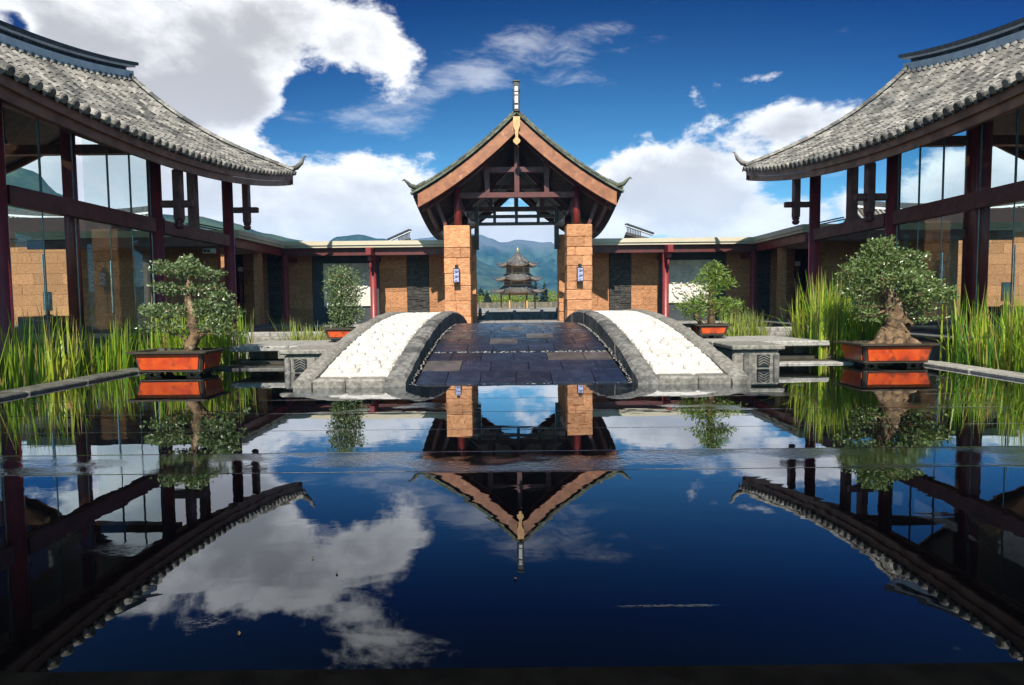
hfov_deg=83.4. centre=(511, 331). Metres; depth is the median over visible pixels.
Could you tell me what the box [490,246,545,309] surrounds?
pagoda
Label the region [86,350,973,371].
canal water
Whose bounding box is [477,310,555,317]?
balustrade
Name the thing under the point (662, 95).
sky
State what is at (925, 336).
terrace
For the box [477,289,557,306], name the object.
hedge
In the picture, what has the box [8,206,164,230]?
neighbour house
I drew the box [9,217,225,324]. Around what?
courtyard wall
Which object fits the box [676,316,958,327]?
corridor floor
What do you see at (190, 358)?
potted bonsai
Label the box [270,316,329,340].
sedge
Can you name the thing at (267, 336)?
stone wall
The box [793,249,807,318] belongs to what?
dark door
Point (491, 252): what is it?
mountain
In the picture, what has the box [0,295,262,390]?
reeds
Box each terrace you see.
[0,324,314,389]
[727,317,1019,369]
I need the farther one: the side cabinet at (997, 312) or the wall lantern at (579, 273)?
the wall lantern at (579, 273)
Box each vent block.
[278,345,331,372]
[713,341,784,368]
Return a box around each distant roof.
[387,229,411,240]
[624,223,653,237]
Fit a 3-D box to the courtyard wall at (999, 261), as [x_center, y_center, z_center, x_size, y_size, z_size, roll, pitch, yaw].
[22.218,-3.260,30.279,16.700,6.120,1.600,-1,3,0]
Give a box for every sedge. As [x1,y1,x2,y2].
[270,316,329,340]
[715,306,775,335]
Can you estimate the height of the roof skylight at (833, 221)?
0.437 m
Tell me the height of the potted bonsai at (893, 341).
2.413 m
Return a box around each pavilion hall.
[0,20,306,352]
[733,17,1023,338]
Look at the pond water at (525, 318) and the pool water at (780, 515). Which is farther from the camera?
the pond water at (525, 318)
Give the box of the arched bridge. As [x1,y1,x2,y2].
[293,309,750,387]
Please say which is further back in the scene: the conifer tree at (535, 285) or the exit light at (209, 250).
the conifer tree at (535, 285)
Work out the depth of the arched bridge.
10.04 m
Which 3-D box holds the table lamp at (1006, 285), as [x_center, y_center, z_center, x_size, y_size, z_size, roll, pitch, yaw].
[11.442,-0.860,13.329,0.180,0.565,0.180,-1,3,0]
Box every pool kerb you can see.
[0,368,140,399]
[920,360,1023,380]
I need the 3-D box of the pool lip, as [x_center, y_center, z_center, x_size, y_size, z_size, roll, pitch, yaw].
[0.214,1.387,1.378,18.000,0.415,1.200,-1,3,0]
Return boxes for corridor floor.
[15,324,359,330]
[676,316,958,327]
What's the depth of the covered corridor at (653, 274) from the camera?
26.40 m
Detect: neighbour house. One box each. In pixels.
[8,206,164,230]
[844,201,1023,221]
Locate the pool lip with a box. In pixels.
[0,662,1023,684]
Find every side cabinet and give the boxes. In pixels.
[18,316,69,344]
[971,306,1023,332]
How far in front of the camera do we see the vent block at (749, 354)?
10.29 m
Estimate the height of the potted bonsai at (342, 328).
1.684 m
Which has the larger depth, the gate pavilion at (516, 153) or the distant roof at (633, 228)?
the distant roof at (633, 228)
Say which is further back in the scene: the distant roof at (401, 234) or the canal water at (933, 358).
the distant roof at (401, 234)
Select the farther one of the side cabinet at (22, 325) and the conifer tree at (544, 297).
the conifer tree at (544, 297)
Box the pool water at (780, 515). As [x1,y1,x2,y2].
[0,363,1023,672]
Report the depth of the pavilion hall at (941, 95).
16.88 m
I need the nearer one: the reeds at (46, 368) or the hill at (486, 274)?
the reeds at (46, 368)
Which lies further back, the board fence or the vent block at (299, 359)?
the board fence
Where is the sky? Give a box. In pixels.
[0,0,1023,243]
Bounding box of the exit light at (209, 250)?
[203,248,215,253]
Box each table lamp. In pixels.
[43,292,52,315]
[1000,282,1010,306]
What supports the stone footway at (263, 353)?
on the pool floor
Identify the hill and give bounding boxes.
[6,168,300,241]
[330,234,556,296]
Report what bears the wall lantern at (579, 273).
attached to the gate pavilion at (516, 153)
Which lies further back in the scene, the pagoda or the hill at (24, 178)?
the hill at (24, 178)
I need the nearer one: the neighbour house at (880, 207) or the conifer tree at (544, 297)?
the neighbour house at (880, 207)
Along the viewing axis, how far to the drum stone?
40.61 m
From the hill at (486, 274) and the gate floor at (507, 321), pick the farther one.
the hill at (486, 274)
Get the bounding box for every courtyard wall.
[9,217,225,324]
[912,208,1023,315]
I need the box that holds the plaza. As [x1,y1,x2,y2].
[477,307,556,311]
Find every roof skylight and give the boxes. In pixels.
[185,223,222,229]
[820,217,845,223]
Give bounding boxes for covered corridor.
[15,230,444,325]
[591,222,1023,319]
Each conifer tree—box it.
[476,287,483,301]
[483,292,491,306]
[533,275,538,301]
[538,282,549,301]
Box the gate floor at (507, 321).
[473,320,563,322]
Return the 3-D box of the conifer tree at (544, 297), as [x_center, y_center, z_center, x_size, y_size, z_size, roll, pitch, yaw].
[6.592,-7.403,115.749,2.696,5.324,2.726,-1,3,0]
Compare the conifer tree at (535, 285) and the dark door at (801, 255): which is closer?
the dark door at (801, 255)
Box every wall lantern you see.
[453,265,459,282]
[577,264,582,281]
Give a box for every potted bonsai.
[126,253,247,374]
[320,263,364,341]
[672,259,748,337]
[831,233,959,365]
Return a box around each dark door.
[235,254,244,323]
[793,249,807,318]
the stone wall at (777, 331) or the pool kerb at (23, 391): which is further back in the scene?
the stone wall at (777, 331)
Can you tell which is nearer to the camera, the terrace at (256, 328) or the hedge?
the terrace at (256, 328)
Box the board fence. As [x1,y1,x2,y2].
[477,302,557,307]
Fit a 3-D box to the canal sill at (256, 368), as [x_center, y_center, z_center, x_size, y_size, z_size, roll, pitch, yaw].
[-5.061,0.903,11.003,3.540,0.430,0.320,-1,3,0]
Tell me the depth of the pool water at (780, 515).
3.28 m
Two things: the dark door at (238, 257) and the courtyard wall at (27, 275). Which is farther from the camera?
the courtyard wall at (27, 275)
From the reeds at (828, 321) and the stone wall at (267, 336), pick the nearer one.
the reeds at (828, 321)
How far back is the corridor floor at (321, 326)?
24.04 m
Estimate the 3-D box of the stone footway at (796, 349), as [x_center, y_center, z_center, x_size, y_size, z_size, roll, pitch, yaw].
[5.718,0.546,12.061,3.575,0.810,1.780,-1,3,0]
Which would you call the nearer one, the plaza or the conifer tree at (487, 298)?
the plaza
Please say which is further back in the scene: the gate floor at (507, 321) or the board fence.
the board fence
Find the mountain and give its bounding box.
[414,234,556,292]
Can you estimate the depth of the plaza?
82.07 m
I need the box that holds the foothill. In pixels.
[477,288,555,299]
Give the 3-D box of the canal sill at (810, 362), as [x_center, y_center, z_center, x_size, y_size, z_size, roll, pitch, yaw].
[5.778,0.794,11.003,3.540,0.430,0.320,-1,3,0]
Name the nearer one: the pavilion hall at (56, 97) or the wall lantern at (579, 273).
the pavilion hall at (56, 97)
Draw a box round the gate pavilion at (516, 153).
[402,80,631,322]
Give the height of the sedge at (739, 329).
1.206 m
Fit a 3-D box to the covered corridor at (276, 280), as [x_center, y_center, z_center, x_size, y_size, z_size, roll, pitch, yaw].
[-10.061,-2.064,24.969,15.520,3.640,8.500,-1,3,0]
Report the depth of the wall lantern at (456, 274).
23.03 m
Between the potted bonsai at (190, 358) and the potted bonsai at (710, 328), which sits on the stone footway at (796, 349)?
the potted bonsai at (710, 328)
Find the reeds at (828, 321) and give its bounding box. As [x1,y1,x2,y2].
[775,266,1023,372]
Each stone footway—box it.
[219,340,335,366]
[703,335,849,361]
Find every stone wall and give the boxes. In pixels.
[209,331,330,352]
[689,326,808,335]
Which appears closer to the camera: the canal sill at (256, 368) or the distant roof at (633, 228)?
the canal sill at (256, 368)
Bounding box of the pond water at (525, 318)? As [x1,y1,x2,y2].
[477,317,557,319]
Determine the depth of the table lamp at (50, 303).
13.29 m
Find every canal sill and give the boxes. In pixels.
[213,366,284,369]
[779,361,900,364]
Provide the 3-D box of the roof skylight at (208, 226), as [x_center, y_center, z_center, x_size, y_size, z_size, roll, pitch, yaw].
[-10.911,-3.886,22.538,1.149,0.437,3.146,1,4,28]
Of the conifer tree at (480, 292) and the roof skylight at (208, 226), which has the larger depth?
the conifer tree at (480, 292)
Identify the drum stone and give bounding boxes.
[477,308,483,317]
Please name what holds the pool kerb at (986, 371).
on the pool floor
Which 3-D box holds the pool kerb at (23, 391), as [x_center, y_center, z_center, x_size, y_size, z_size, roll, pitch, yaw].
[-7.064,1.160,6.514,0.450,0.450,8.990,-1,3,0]

